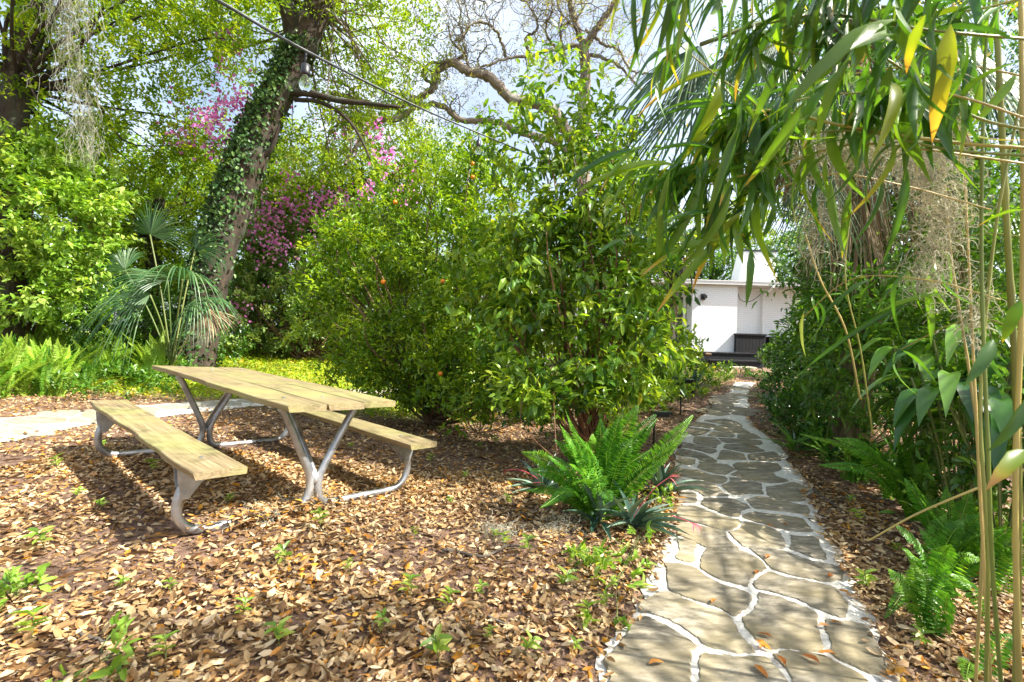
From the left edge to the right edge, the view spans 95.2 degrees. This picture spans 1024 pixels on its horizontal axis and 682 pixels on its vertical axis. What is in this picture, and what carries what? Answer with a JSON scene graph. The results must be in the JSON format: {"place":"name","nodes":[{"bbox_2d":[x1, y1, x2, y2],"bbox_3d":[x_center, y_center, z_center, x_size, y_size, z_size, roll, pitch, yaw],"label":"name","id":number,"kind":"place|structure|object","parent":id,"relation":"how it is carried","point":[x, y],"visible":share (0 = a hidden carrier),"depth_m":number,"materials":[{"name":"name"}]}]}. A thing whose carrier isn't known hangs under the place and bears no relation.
{"place":"outdoors","nodes":[
{"label":"outdoors","id":0,"kind":"place"},
{"bbox_2d":[0,389,397,441],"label":"cross path","id":1,"kind":"structure","parent":0,"point":[43,422],"depth_m":4.98,"materials":[{"name":"concrete"}]},
{"bbox_2d":[0,331,1023,681],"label":"ground","id":2,"kind":"structure","parent":0,"point":[386,551],"depth_m":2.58,"materials":[{"name":"brown plant"}]},
{"bbox_2d":[0,332,53,398],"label":"sword fern","id":3,"kind":"object","parent":2,"relation":"on","point":[3,387],"visible":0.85,"depth_m":5.79,"materials":[{"name":"green plant"}]},
{"bbox_2d":[0,563,56,610],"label":"leafy sprouts","id":4,"kind":"object","parent":2,"relation":"on","point":[30,578],"visible":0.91,"depth_m":1.91,"materials":[{"name":"green plant"}]},
{"bbox_2d":[9,605,50,638],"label":"seedling","id":5,"kind":"object","parent":2,"relation":"on","point":[33,612],"visible":1,"depth_m":1.63,"materials":[{"name":"green plant"}]},
{"bbox_2d":[20,526,53,546],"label":"seedling","id":6,"kind":"object","parent":2,"relation":"on","point":[34,530],"visible":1,"depth_m":2.24,"materials":[{"name":"green plant"}]},
{"bbox_2d":[0,334,75,396],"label":"sword fern","id":7,"kind":"object","parent":2,"relation":"on","point":[21,389],"visible":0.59,"depth_m":6.02,"materials":[{"name":"green plant"}]},
{"bbox_2d":[10,337,70,386],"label":"sword fern","id":8,"kind":"object","parent":2,"relation":"on","point":[33,344],"visible":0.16,"depth_m":6.84,"materials":[{"name":"green plant"}]},
{"bbox_2d":[24,324,61,347],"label":"sword fern","id":9,"kind":"object","parent":2,"relation":"on","point":[38,340],"visible":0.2,"depth_m":7.87,"materials":[{"name":"green plant"}]},
{"bbox_2d":[16,343,78,396],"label":"sword fern","id":10,"kind":"object","parent":2,"relation":"on","point":[40,391],"visible":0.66,"depth_m":6.13,"materials":[{"name":"green plant"}]},
{"bbox_2d":[25,320,83,352],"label":"sword fern","id":11,"kind":"object","parent":2,"relation":"on","point":[53,337],"visible":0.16,"depth_m":8.29,"materials":[{"name":"green plant"}]},
{"bbox_2d":[9,338,102,396],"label":"sword fern","id":12,"kind":"object","parent":2,"relation":"on","point":[56,391],"visible":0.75,"depth_m":6.22,"materials":[{"name":"green plant"}]},
{"bbox_2d":[0,112,149,345],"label":"leafy bush","id":13,"kind":"object","parent":2,"relation":"on","point":[63,180],"visible":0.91,"depth_m":7.25,"materials":[{"name":"green plant"}]},
{"bbox_2d":[57,344,98,378],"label":"sword fern","id":14,"kind":"object","parent":2,"relation":"on","point":[92,356],"visible":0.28,"depth_m":7.45,"materials":[{"name":"green plant"}]},
{"bbox_2d":[54,339,111,375],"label":"sword fern","id":15,"kind":"object","parent":2,"relation":"on","point":[77,346],"visible":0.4,"depth_m":7.51,"materials":[{"name":"green plant"}]},
{"bbox_2d":[29,119,143,338],"bbox_3d":[-15.892,-3.372,16.032,5.935,8.171,7.756,2,0,7],"label":"background tree","id":16,"kind":"object","parent":2,"relation":"on","point":[41,207],"visible":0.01,"depth_m":16.30,"materials":[{"name":"green plant"}]},
{"bbox_2d":[75,355,99,389],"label":"sword fern","id":17,"kind":"object","parent":2,"relation":"on","point":[83,365],"visible":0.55,"depth_m":6.97,"materials":[{"name":"green plant"}]},
{"bbox_2d":[45,611,141,681],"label":"leafy sprouts","id":18,"kind":"object","parent":2,"relation":"on","point":[118,661],"visible":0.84,"depth_m":1.50,"materials":[{"name":"green plant"}]},
{"bbox_2d":[81,332,142,377],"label":"sword fern","id":19,"kind":"object","parent":2,"relation":"on","point":[106,354],"visible":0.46,"depth_m":7.90,"materials":[{"name":"green plant"}]},
{"bbox_2d":[85,321,141,357],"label":"sword fern","id":20,"kind":"object","parent":2,"relation":"on","point":[105,331],"visible":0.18,"depth_m":8.64,"materials":[{"name":"green plant"}]},
{"bbox_2d":[109,348,139,379],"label":"sword fern","id":21,"kind":"object","parent":2,"relation":"on","point":[125,360],"visible":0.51,"depth_m":7.94,"materials":[{"name":"green plant"}]},
{"bbox_2d":[0,318,252,400],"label":"leafy bush","id":22,"kind":"object","parent":2,"relation":"on","point":[155,380],"visible":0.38,"depth_m":6.78,"materials":[{"name":"green plant"}]},
{"bbox_2d":[25,259,254,346],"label":"leafy bush","id":23,"kind":"object","parent":2,"relation":"on","point":[145,314],"visible":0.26,"depth_m":8.73,"materials":[{"name":"green plant"}]},
{"bbox_2d":[28,100,258,338],"bbox_3d":[-9.509,-2.986,11.430,6.689,6.328,3.754,2,0,0],"label":"evergreen tree","id":24,"kind":"object","parent":2,"relation":"on","point":[167,251],"visible":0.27,"depth_m":10.89,"materials":[{"name":"green plant"}]},
{"bbox_2d":[0,0,298,347],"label":"oak tree","id":25,"kind":"object","parent":2,"relation":"on","point":[21,57],"visible":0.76,"depth_m":7.99,"materials":[{"name":"green plant"}]},
{"bbox_2d":[17,0,118,170],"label":"spanish moss","id":26,"kind":"object","parent":25,"relation":"hanging from","point":[65,9],"visible":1,"depth_m":4.59,"materials":[{"name":"plant"}]},
{"bbox_2d":[122,329,187,379],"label":"sword fern","id":27,"kind":"object","parent":2,"relation":"on","point":[153,355],"visible":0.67,"depth_m":7.80,"materials":[{"name":"green plant"}]},
{"bbox_2d":[67,201,246,367],"bbox_3d":[-5.613,-0.971,7.501,2.746,2.887,1.851,2,0,24],"label":"palmetto","id":28,"kind":"object","parent":2,"relation":"on","point":[159,277],"visible":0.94,"depth_m":7.48,"materials":[{"name":"plant"}]},
{"bbox_2d":[147,630,179,659],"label":"seedling","id":29,"kind":"object","parent":2,"relation":"on","point":[164,637],"visible":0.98,"depth_m":1.58,"materials":[{"name":"green plant"}]},
{"bbox_2d":[73,132,295,344],"bbox_3d":[-11.934,-3.514,18.006,7.756,8.930,5.935,2,0,-8],"label":"background tree","id":30,"kind":"object","parent":2,"relation":"on","point":[179,165],"visible":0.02,"depth_m":17.07,"materials":[{"name":"green plant"}]},
{"bbox_2d":[218,499,296,531],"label":"fallen leaves","id":31,"kind":"object","parent":2,"relation":"on","point":[263,520],"visible":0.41,"depth_m":2.73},
{"bbox_2d":[89,365,436,533],"bbox_3d":[-2.018,0.676,3.651,2.574,0.847,1.574,2,0,39],"label":"picnic table","id":32,"kind":"object","parent":2,"relation":"on","point":[194,462],"visible":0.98,"depth_m":3.15,"materials":[{"name":"brown wood"}]},
{"bbox_2d":[262,616,294,645],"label":"seedling","id":33,"kind":"object","parent":2,"relation":"on","point":[278,629],"visible":0.93,"depth_m":1.68,"materials":[{"name":"green plant"}]},
{"bbox_2d":[271,540,292,563],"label":"seedling","id":34,"kind":"object","parent":2,"relation":"on","point":[282,548],"visible":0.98,"depth_m":2.26,"materials":[{"name":"green plant"}]},
{"bbox_2d":[65,344,504,426],"bbox_3d":[-4.986,0.601,10.254,10.217,1.016,7.693,2,0,0],"label":"ground cover","id":35,"kind":"object","parent":2,"relation":"on","point":[278,360],"visible":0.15,"depth_m":9.51,"materials":[{"name":"green plant"}]},
{"bbox_2d":[153,0,460,380],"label":"oak tree","id":36,"kind":"object","parent":2,"relation":"on","point":[241,173],"visible":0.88,"depth_m":8.56,"materials":[{"name":"green plant"}]},
{"bbox_2d":[235,194,385,337],"bbox_3d":[-7.954,-2.631,17.989,7.051,7.238,5.396,2,0,-38],"label":"background tree","id":37,"kind":"object","parent":2,"relation":"on","point":[289,268],"visible":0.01,"depth_m":16.77,"materials":[{"name":"green plant"}]},
{"bbox_2d":[155,23,495,361],"bbox_3d":[-4.265,-2.488,11.360,8.926,6.883,6.266,2,0,0],"label":"bougainvillea","id":38,"kind":"object","parent":2,"relation":"on","point":[264,280],"visible":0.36,"depth_m":11.20,"materials":[{"name":"pink plant"}]},
{"bbox_2d":[266,91,469,362],"bbox_3d":[-3.888,-2.677,12.150,5.912,6.788,3.042,2,0,0],"label":"young tree","id":39,"kind":"object","parent":2,"relation":"on","point":[332,152],"visible":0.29,"depth_m":11.63,"materials":[{"name":"green plant"}]},
{"bbox_2d":[374,607,390,630],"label":"seedling","id":40,"kind":"object","parent":2,"relation":"on","point":[381,615],"visible":0.93,"depth_m":1.81,"materials":[{"name":"green plant"}]},
{"bbox_2d":[399,573,421,598],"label":"seedling","id":41,"kind":"object","parent":2,"relation":"on","point":[410,577],"visible":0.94,"depth_m":2.08,"materials":[{"name":"green plant"}]},
{"bbox_2d":[271,117,563,438],"bbox_3d":[-1.158,-0.985,6.454,4.274,4.396,2.867,2,0,18],"label":"orange tree","id":42,"kind":"object","parent":2,"relation":"on","point":[388,370],"visible":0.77,"depth_m":6.08,"materials":[{"name":"green plant"}]},
{"bbox_2d":[419,623,452,662],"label":"seedling","id":43,"kind":"object","parent":2,"relation":"on","point":[436,645],"visible":0.96,"depth_m":1.65,"materials":[{"name":"green plant"}]},
{"bbox_2d":[290,0,664,373],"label":"oak tree","id":44,"kind":"object","parent":2,"relation":"on","point":[477,70],"visible":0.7,"depth_m":10.05,"materials":[{"name":"green plant"}]},
{"bbox_2d":[393,351,574,437],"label":"leafy bush","id":45,"kind":"object","parent":2,"relation":"on","point":[517,415],"visible":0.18,"depth_m":5.74,"materials":[{"name":"green plant"}]},
{"bbox_2d":[442,544,525,557],"bbox_3d":[-0.143,1.159,2.583,0.472,0.039,0.124,2,0,-19],"label":"fallen stick","id":46,"kind":"object","parent":2,"relation":"on","point":[477,555],"visible":0.91,"depth_m":2.55,"materials":[{"name":"wood"}]},
{"bbox_2d":[461,513,534,544],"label":"moss tuft","id":47,"kind":"object","parent":2,"relation":"on","point":[510,533],"visible":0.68,"depth_m":2.88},
{"bbox_2d":[520,629,541,658],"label":"seedling","id":48,"kind":"object","parent":2,"relation":"on","point":[530,643],"visible":1,"depth_m":1.74,"materials":[{"name":"green plant"}]},
{"bbox_2d":[503,449,580,493],"bbox_3d":[0.264,1.107,3.694,0.704,0.393,0.555,2,0,0],"label":"bromeliad","id":49,"kind":"object","parent":2,"relation":"on","point":[537,482],"visible":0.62,"depth_m":3.71,"materials":[{"name":"green plant"}]},
{"bbox_2d":[527,509,589,534],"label":"moss tuft","id":50,"kind":"object","parent":2,"relation":"on","point":[556,526],"visible":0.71,"depth_m":2.98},
{"bbox_2d":[425,19,700,451],"bbox_3d":[0.543,-1.062,4.554,2.911,4.486,2.019,2,0,0],"label":"glossy shrub","id":51,"kind":"object","parent":2,"relation":"on","point":[546,230],"visible":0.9,"depth_m":4.41,"materials":[{"name":"green plant"}]},
{"bbox_2d":[214,0,584,181],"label":"string lights","id":52,"kind":"object","parent":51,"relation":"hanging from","point":[305,84],"visible":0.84,"depth_m":2.30,"materials":[{"name":"black plastic"}]},
{"bbox_2d":[555,565,578,593],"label":"seedling","id":53,"kind":"object","parent":2,"relation":"on","point":[566,577],"visible":1,"depth_m":2.24,"materials":[{"name":"green plant"}]},
{"bbox_2d":[478,339,674,514],"bbox_3d":[1.030,0.585,4.595,1.368,1.295,2.977,2,0,40],"label":"glossy shrub","id":54,"kind":"object","parent":2,"relation":"on","point":[519,404],"visible":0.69,"depth_m":3.86,"materials":[{"name":"green plant"}]},
{"bbox_2d":[548,483,633,542],"bbox_3d":[0.594,1.042,3.059,0.707,0.301,0.650,2,0,0],"label":"bromeliad","id":55,"kind":"object","parent":2,"relation":"on","point":[600,513],"visible":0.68,"depth_m":3.00,"materials":[{"name":"green plant"}]},
{"bbox_2d":[522,405,693,523],"bbox_3d":[0.708,0.835,3.202,1.289,0.757,0.909,2,0,0],"label":"sword fern","id":56,"kind":"object","parent":2,"relation":"on","point":[598,469],"visible":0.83,"depth_m":3.19,"materials":[{"name":"green plant"}]},
{"bbox_2d":[498,311,736,397],"bbox_3d":[3.064,0.387,9.223,2.888,1.681,7.504,2,0,44],"label":"leafy bush","id":57,"kind":"object","parent":2,"relation":"on","point":[701,367],"visible":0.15,"depth_m":8.10,"materials":[{"name":"green plant"}]},
{"bbox_2d":[561,483,674,629],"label":"leafy sprouts","id":58,"kind":"object","parent":2,"relation":"on","point":[600,557],"visible":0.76,"depth_m":2.47,"materials":[{"name":"green plant"}]},
{"bbox_2d":[532,369,736,430],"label":"leafy bush","id":59,"kind":"object","parent":2,"relation":"on","point":[644,405],"visible":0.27,"depth_m":6.37,"materials":[{"name":"green plant"}]},
{"bbox_2d":[598,475,701,541],"bbox_3d":[0.890,1.017,3.002,0.606,0.353,0.568,2,0,20],"label":"bromeliad","id":60,"kind":"object","parent":2,"relation":"on","point":[641,516],"visible":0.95,"depth_m":2.91,"materials":[{"name":"green plant"}]},
{"bbox_2d":[550,348,762,368],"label":"deck","id":61,"kind":"structure","parent":2,"relation":"on","point":[743,359],"depth_m":15.93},
{"bbox_2d":[734,333,766,352],"bbox_3d":[8.608,0.083,17.175,1.124,0.690,0.690,2,0,0],"label":"planter bench","id":62,"kind":"object","parent":61,"relation":"on","point":[747,343],"visible":0.85,"depth_m":16.86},
{"bbox_2d":[618,196,695,351],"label":"leaning tree","id":63,"kind":"object","parent":2,"relation":"on","point":[677,276],"visible":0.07,"depth_m":13.33,"materials":[{"name":"green plant"}]},
{"bbox_2d":[651,410,672,448],"bbox_3d":[1.514,0.972,4.750,0.190,0.517,0.100,2,0,0],"label":"solar light","id":64,"kind":"object","parent":2,"relation":"on","point":[663,413],"visible":0.76,"depth_m":4.71,"materials":[{"name":"black plastic"}]},
{"bbox_2d":[636,453,711,502],"bbox_3d":[1.227,1.006,3.628,0.593,0.335,0.670,2,0,0],"label":"bromeliad","id":65,"kind":"object","parent":2,"relation":"on","point":[660,475],"visible":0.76,"depth_m":3.56,"materials":[{"name":"green plant"}]},
{"bbox_2d":[685,367,710,392],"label":"upright leaf plant","id":66,"kind":"object","parent":2,"relation":"on","point":[697,379],"visible":0.41,"depth_m":8.02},
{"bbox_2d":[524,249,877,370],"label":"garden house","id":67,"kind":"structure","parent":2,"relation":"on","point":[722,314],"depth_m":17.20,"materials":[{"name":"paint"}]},
{"bbox_2d":[655,294,685,345],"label":"wall","id":68,"kind":"structure","parent":67,"relation":"in","point":[683,296],"depth_m":17.62,"materials":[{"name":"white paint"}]},
{"bbox_2d":[688,242,777,279],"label":"background tree","id":69,"kind":"object","parent":2,"relation":"on","point":[720,268],"visible":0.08,"depth_m":25.99,"materials":[{"name":"green plant"}]},
{"bbox_2d":[724,338,783,377],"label":"leafy bush","id":70,"kind":"object","parent":2,"relation":"on","point":[749,368],"visible":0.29,"depth_m":13.85,"materials":[{"name":"green plant"}]},
{"bbox_2d":[541,0,1023,681],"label":"bamboo","id":71,"kind":"object","parent":2,"relation":"on","point":[935,94],"visible":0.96,"depth_m":1.27,"materials":[{"name":"plant"}]},
{"bbox_2d":[775,162,874,290],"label":"spanish moss","id":72,"kind":"object","parent":71,"relation":"hanging from","point":[813,225],"visible":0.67,"depth_m":1.60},
{"bbox_2d":[747,100,978,190],"bbox_3d":[0.988,-0.556,1.353,0.669,0.248,0.295,2,0,0],"label":"spanish moss","id":73,"kind":"object","parent":71,"relation":"attached to","point":[845,149],"visible":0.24,"depth_m":1.34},
{"bbox_2d":[887,233,973,323],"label":"spanish moss","id":74,"kind":"object","parent":71,"relation":"hanging from","point":[938,269],"visible":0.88,"depth_m":1.45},
{"bbox_2d":[862,117,1000,229],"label":"spanish moss","id":75,"kind":"object","parent":71,"relation":"attached to","point":[935,182],"visible":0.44,"depth_m":1.39,"materials":[{"name":"plant"}]},
{"bbox_2d":[893,137,997,282],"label":"spanish moss","id":76,"kind":"object","parent":71,"relation":"hanging from","point":[932,217],"visible":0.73,"depth_m":1.44,"materials":[{"name":"plant"}]},
{"bbox_2d":[867,468,1023,541],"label":"dry cane","id":77,"kind":"object","parent":71,"relation":"attached to","point":[937,504],"visible":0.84,"depth_m":1.79,"materials":[{"name":"plant"}]},
{"bbox_2d":[934,258,1006,366],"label":"spanish moss","id":78,"kind":"object","parent":71,"relation":"attached to","point":[975,312],"visible":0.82,"depth_m":1.40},
{"bbox_2d":[753,416,831,452],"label":"strap leaf plant","id":79,"kind":"object","parent":2,"relation":"on","point":[792,445],"visible":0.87,"depth_m":4.63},
{"bbox_2d":[752,375,833,437],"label":"leafy bush","id":80,"kind":"object","parent":2,"relation":"on","point":[798,412],"visible":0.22,"depth_m":5.62,"materials":[{"name":"green plant"}]},
{"bbox_2d":[597,0,1019,457],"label":"cabbage palm","id":81,"kind":"object","parent":2,"relation":"on","point":[857,225],"visible":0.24,"depth_m":4.28,"materials":[{"name":"plant"}]},
{"bbox_2d":[786,428,853,462],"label":"strap leaf plant","id":82,"kind":"object","parent":2,"relation":"on","point":[836,450],"visible":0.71,"depth_m":4.39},
{"bbox_2d":[762,204,887,301],"bbox_3d":[7.574,-1.469,11.355,3.009,4.396,2.273,2,0,44],"label":"tree","id":83,"kind":"object","parent":2,"relation":"on","point":[780,257],"visible":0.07,"depth_m":12.07,"materials":[{"name":"green plant"}]},
{"bbox_2d":[756,206,896,281],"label":"background tree","id":84,"kind":"object","parent":2,"relation":"on","point":[793,248],"visible":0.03,"depth_m":24.46,"materials":[{"name":"green plant"}]},
{"bbox_2d":[813,450,887,483],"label":"strap leaf plant","id":85,"kind":"object","parent":2,"relation":"on","point":[858,477],"visible":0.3,"depth_m":3.95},
{"bbox_2d":[836,434,886,483],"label":"sword fern","id":86,"kind":"object","parent":2,"relation":"on","point":[851,475],"visible":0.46,"depth_m":3.86,"materials":[{"name":"green plant"}]},
{"bbox_2d":[854,568,878,591],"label":"seedling","id":87,"kind":"object","parent":2,"relation":"on","point":[867,580],"visible":0.98,"depth_m":2.29,"materials":[{"name":"green plant"}]},
{"bbox_2d":[801,434,953,526],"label":"sword fern","id":88,"kind":"object","parent":2,"relation":"on","point":[897,493],"visible":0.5,"depth_m":3.24,"materials":[{"name":"green plant"}]},
{"bbox_2d":[747,134,1023,503],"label":"leafy bush","id":89,"kind":"object","parent":2,"relation":"on","point":[781,372],"visible":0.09,"depth_m":4.72,"materials":[{"name":"green plant"}]},
{"bbox_2d":[752,142,1023,527],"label":"leafy bush","id":90,"kind":"object","parent":2,"relation":"on","point":[878,290],"visible":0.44,"depth_m":3.69,"materials":[{"name":"green plant"}]},
{"bbox_2d":[875,447,900,499],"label":"sword fern","id":91,"kind":"object","parent":2,"relation":"on","point":[885,494],"visible":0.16,"depth_m":3.57,"materials":[{"name":"green plant"}]},
{"bbox_2d":[828,338,1008,461],"bbox_3d":[2.984,0.596,3.392,1.076,1.226,0.949,2,0,0],"label":"broadleaf plant","id":92,"kind":"object","parent":2,"relation":"on","point":[926,359],"visible":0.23,"depth_m":3.30,"materials":[{"name":"green plant"}]},
{"bbox_2d":[888,562,957,638],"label":"sword fern","id":93,"kind":"object","parent":2,"relation":"on","point":[928,594],"visible":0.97,"depth_m":2.02,"materials":[{"name":"green plant"}]},
{"bbox_2d":[910,624,935,648],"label":"seedling","id":94,"kind":"object","parent":2,"relation":"on","point":[923,630],"visible":1,"depth_m":1.90,"materials":[{"name":"green plant"}]},
{"bbox_2d":[865,429,991,519],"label":"sword fern","id":95,"kind":"object","parent":2,"relation":"on","point":[917,469],"visible":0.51,"depth_m":3.17,"materials":[{"name":"green plant"}]},
{"bbox_2d":[884,513,984,619],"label":"sword fern","id":96,"kind":"object","parent":2,"relation":"on","point":[937,561],"visible":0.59,"depth_m":2.33,"materials":[{"name":"green plant"}]},
{"bbox_2d":[850,368,1023,519],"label":"broadleaf plant","id":97,"kind":"object","parent":2,"relation":"on","point":[909,403],"visible":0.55,"depth_m":2.77,"materials":[{"name":"green plant"}]},
{"bbox_2d":[879,324,1023,518],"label":"broadleaf plant","id":98,"kind":"object","parent":2,"relation":"on","point":[950,339],"visible":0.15,"depth_m":2.94,"materials":[{"name":"green plant"}]},
{"bbox_2d":[888,384,1023,558],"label":"broadleaf plant","id":99,"kind":"object","parent":2,"relation":"on","point":[1000,413],"visible":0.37,"depth_m":2.48,"materials":[{"name":"green plant"}]},
{"bbox_2d":[904,477,1011,584],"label":"sword fern","id":100,"kind":"object","parent":2,"relation":"on","point":[968,542],"visible":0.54,"depth_m":2.52,"materials":[{"name":"green plant"}]},
{"bbox_2d":[911,356,1023,445],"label":"broadleaf plant","id":101,"kind":"object","parent":2,"relation":"on","point":[991,371],"visible":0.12,"depth_m":2.82,"materials":[{"name":"green plant"}]},
{"bbox_2d":[947,479,1009,531],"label":"sword fern","id":102,"kind":"object","parent":2,"relation":"on","point":[994,504],"visible":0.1,"depth_m":2.98,"materials":[{"name":"green plant"}]},
{"bbox_2d":[957,631,1012,680],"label":"sword fern","id":103,"kind":"object","parent":2,"relation":"on","point":[1006,651],"visible":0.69,"depth_m":1.75,"materials":[{"name":"green plant"}]},
{"bbox_2d":[951,520,1023,596],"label":"sword fern","id":104,"kind":"object","parent":2,"relation":"on","point":[1003,563],"visible":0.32,"depth_m":2.37,"materials":[{"name":"green plant"}]},
{"bbox_2d":[0,0,1023,340],"label":"sky","id":105,"kind":"structure","parent":0,"point":[711,21],"materials":[{"name":"white"}]},
{"bbox_2d":[590,145,821,279],"bbox_3d":[10.735,-5.097,26.496,14.843,11.170,5.420,2,0,0],"label":"tree","id":106,"kind":"object","parent":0,"point":[773,232],"visible":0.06,"depth_m":26.48,"materials":[{"name":"green plant"}]},
{"bbox_2d":[595,382,901,681],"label":"path","id":107,"kind":"structure","parent":0,"point":[788,597],"depth_m":2.29,"materials":[{"name":"stone"}]},
{"bbox_2d":[713,0,1023,258],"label":"dark tree","id":108,"kind":"object","parent":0,"point":[1011,44],"visible":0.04,"depth_m":7.72,"materials":[{"name":"green plant"}]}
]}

